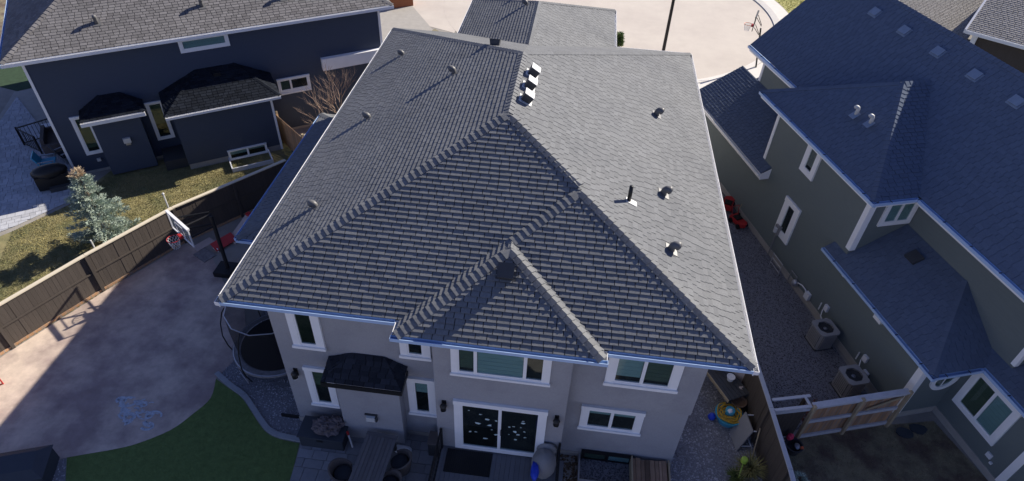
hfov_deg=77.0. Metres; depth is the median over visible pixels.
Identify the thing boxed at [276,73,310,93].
window
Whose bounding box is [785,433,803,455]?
bucket
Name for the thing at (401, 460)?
patio chair
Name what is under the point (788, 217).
window
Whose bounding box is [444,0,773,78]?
street
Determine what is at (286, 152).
neighbour lawn
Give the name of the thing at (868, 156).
house
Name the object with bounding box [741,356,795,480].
fence
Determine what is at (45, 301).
fence
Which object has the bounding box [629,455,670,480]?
timber pile
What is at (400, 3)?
brick planter
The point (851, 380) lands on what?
air conditioner
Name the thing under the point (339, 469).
patio chair
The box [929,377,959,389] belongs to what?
round window
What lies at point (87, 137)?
window
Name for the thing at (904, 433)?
stepping stone
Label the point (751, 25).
basketball hoop
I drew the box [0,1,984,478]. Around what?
ground
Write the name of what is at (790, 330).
side yard
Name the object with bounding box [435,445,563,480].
deck
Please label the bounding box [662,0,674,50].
street lamp
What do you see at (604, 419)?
window
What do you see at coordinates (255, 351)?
trampoline
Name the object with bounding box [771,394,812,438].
gate
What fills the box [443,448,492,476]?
doormat
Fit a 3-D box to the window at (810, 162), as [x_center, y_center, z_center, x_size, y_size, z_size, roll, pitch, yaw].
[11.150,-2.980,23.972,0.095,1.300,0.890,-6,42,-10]
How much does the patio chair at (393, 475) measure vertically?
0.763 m
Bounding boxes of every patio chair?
[327,458,351,480]
[382,469,401,480]
[390,449,411,476]
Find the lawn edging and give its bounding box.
[214,371,299,441]
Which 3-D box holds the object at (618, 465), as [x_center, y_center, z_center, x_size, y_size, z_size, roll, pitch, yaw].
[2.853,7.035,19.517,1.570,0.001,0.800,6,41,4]
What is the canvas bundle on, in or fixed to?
on the storage box at (307, 436)
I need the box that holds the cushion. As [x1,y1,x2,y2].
[530,461,538,480]
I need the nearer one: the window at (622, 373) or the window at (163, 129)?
the window at (622, 373)
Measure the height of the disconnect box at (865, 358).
0.600 m
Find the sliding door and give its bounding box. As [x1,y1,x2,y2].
[453,398,547,456]
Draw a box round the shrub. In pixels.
[617,31,624,46]
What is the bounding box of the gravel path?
[671,377,762,480]
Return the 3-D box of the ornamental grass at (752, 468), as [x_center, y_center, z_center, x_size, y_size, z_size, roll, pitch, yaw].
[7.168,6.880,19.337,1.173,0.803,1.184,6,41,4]
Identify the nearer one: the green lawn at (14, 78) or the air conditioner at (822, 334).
the air conditioner at (822, 334)
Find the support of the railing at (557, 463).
on the deck
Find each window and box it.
[69,116,102,155]
[144,100,174,140]
[178,34,229,53]
[227,142,267,160]
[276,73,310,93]
[285,313,326,351]
[302,365,340,408]
[399,343,431,361]
[406,376,436,417]
[450,349,551,386]
[577,404,645,436]
[581,449,633,463]
[603,358,684,393]
[775,195,801,244]
[799,145,821,180]
[876,203,918,226]
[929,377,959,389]
[952,373,1021,445]
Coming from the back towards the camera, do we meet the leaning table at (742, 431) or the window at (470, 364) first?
the leaning table at (742, 431)
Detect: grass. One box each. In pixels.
[725,466,749,480]
[735,449,767,480]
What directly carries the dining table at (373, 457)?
on the paver patio at (311, 463)
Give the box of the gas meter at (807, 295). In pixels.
[786,270,811,300]
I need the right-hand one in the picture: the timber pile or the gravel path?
the gravel path
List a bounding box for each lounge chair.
[30,151,57,165]
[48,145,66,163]
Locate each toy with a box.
[708,402,742,427]
[723,196,734,212]
[728,205,747,229]
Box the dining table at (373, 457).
[348,431,397,480]
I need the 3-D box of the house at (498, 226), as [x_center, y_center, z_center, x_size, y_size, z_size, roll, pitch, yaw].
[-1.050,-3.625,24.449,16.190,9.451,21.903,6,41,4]
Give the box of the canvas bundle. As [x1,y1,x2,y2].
[311,415,344,437]
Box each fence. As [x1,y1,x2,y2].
[0,159,286,355]
[275,110,303,150]
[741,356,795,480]
[795,388,913,438]
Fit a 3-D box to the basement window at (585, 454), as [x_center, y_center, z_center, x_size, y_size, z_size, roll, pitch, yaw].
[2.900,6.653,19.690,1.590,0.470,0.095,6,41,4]
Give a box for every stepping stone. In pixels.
[896,427,913,438]
[909,424,927,434]
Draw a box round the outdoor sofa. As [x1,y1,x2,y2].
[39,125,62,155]
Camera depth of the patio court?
21.86 m
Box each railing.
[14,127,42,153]
[428,428,442,480]
[555,443,560,480]
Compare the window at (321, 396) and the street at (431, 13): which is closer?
the window at (321, 396)
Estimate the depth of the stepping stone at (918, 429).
21.05 m
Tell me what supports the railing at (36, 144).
on the paved patio at (23, 198)
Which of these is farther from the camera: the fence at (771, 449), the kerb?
the kerb
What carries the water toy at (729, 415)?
on the gravel path
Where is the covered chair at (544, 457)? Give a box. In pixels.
[531,443,556,478]
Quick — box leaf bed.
[560,454,576,480]
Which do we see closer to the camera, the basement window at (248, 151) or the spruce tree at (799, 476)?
the spruce tree at (799, 476)
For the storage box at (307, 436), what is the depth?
19.54 m
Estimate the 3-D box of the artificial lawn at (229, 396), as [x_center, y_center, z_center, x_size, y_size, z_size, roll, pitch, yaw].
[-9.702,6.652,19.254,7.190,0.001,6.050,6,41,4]
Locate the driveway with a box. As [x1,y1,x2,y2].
[380,6,432,40]
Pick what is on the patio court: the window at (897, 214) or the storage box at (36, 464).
the storage box at (36, 464)
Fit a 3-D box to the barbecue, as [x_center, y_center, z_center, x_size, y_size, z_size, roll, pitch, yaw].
[-20.530,-2.860,28.695,1.470,1.120,0.897,-18,45,-22]
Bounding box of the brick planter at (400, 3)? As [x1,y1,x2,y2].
[389,0,412,7]
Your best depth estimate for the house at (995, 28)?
34.25 m
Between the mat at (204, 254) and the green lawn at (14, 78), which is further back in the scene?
the green lawn at (14, 78)
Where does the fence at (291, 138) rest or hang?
on the neighbour lawn at (286, 152)
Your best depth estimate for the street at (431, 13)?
45.76 m
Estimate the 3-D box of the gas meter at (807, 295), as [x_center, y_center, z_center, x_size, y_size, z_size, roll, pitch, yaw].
[11.276,1.865,25.429,0.280,0.650,1.372,-6,42,-10]
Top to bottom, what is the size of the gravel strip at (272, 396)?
0.001 m
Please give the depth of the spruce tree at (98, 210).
25.29 m
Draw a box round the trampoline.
[220,306,286,383]
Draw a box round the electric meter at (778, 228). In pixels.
[767,224,782,254]
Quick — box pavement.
[698,0,787,88]
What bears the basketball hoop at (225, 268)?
on the patio court
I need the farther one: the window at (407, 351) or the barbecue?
the barbecue
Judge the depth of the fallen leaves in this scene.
19.57 m
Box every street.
[413,0,454,32]
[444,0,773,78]
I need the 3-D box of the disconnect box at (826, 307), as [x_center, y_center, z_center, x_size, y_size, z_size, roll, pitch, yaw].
[11.608,2.695,24.026,0.308,0.600,0.742,-6,42,-10]
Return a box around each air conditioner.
[804,318,839,351]
[829,364,869,397]
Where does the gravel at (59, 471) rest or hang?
on the gravel strip at (59, 476)
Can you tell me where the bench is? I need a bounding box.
[210,232,233,251]
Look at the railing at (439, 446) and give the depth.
18.41 m
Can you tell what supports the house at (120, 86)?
on the ground at (236, 253)
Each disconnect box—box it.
[818,302,829,318]
[855,352,869,376]
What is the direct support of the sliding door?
in the house at (498, 226)
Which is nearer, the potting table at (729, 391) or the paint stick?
the paint stick
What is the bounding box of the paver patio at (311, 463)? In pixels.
[290,434,438,480]
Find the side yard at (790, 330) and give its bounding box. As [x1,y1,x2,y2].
[721,190,866,429]
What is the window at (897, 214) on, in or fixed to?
in the house at (868, 156)
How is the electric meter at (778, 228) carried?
attached to the house at (868, 156)
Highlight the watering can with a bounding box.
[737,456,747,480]
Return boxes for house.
[0,0,393,174]
[214,0,759,480]
[699,0,1023,480]
[898,0,1023,72]
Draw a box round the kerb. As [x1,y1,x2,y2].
[697,0,778,82]
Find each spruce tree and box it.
[63,165,141,244]
[794,470,809,480]
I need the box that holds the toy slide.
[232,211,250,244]
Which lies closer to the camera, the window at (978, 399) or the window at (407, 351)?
the window at (407, 351)
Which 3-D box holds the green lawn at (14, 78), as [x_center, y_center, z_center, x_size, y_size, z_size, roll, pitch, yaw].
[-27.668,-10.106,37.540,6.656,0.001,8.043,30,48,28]
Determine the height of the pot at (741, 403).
0.454 m
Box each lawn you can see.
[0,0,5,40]
[0,66,31,90]
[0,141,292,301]
[66,379,299,480]
[775,0,804,12]
[784,421,986,480]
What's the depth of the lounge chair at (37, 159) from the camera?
29.75 m
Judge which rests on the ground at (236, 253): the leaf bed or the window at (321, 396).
the leaf bed
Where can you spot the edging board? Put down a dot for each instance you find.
(289, 415)
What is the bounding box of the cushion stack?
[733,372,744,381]
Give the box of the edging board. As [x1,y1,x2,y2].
[281,413,298,418]
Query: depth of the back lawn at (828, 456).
20.24 m
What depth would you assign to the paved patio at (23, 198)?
30.12 m
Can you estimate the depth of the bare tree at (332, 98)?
31.23 m
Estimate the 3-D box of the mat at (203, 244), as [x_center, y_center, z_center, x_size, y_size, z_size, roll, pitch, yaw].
[-12.713,0.156,26.532,0.400,0.030,0.800,27,47,26]
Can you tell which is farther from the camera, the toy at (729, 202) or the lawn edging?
the toy at (729, 202)
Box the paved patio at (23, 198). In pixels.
[0,88,77,231]
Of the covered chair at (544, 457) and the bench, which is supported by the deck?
the covered chair at (544, 457)
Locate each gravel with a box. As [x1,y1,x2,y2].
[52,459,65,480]
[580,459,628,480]
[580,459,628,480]
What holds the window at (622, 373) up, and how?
in the house at (498, 226)
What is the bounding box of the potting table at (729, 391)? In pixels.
[706,369,748,406]
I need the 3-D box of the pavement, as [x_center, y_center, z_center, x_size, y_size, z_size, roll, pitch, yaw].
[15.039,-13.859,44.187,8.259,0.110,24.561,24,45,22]
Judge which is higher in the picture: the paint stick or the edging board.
the edging board
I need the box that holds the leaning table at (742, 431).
[729,412,756,450]
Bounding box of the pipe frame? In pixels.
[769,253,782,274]
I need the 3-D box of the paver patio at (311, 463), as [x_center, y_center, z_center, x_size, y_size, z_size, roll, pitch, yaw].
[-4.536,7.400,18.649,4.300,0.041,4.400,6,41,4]
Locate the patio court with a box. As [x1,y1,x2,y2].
[0,244,233,458]
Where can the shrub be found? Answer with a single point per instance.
(620, 37)
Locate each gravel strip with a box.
[54,459,65,480]
[222,318,301,435]
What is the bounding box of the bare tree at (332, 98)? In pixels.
[296,66,354,123]
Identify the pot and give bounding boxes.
[727,373,734,381]
[730,396,746,409]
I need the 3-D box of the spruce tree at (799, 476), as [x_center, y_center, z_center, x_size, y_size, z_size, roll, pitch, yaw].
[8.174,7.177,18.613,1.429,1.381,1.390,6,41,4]
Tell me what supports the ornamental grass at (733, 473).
on the gravel path
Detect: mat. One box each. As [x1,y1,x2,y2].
[192,237,213,250]
[193,248,215,261]
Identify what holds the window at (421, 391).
in the house at (498, 226)
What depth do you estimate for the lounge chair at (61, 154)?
30.22 m
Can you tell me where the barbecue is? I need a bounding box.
[30,163,72,192]
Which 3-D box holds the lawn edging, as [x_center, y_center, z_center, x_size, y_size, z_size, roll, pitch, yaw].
[-8.327,5.428,20.707,4.316,0.060,0.533,26,46,25]
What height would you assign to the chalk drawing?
0.006 m
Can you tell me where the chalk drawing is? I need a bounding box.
[115,396,161,430]
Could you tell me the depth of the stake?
19.90 m
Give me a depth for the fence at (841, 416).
20.15 m
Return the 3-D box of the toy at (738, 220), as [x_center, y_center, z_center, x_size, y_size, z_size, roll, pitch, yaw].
[10.129,-1.008,28.618,0.500,0.762,0.887,-14,44,-19]
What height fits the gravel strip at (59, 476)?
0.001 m
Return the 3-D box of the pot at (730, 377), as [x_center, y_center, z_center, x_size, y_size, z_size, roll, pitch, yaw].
[7.266,4.574,21.392,0.281,0.173,0.274,6,41,4]
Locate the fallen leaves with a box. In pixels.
[560,454,577,480]
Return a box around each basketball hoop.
[165,209,237,277]
[744,10,761,66]
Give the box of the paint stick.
[346,431,353,447]
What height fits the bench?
0.313 m
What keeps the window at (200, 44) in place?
in the house at (120, 86)
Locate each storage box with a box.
[0,445,59,480]
[296,415,348,450]
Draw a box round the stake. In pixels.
[752,428,760,454]

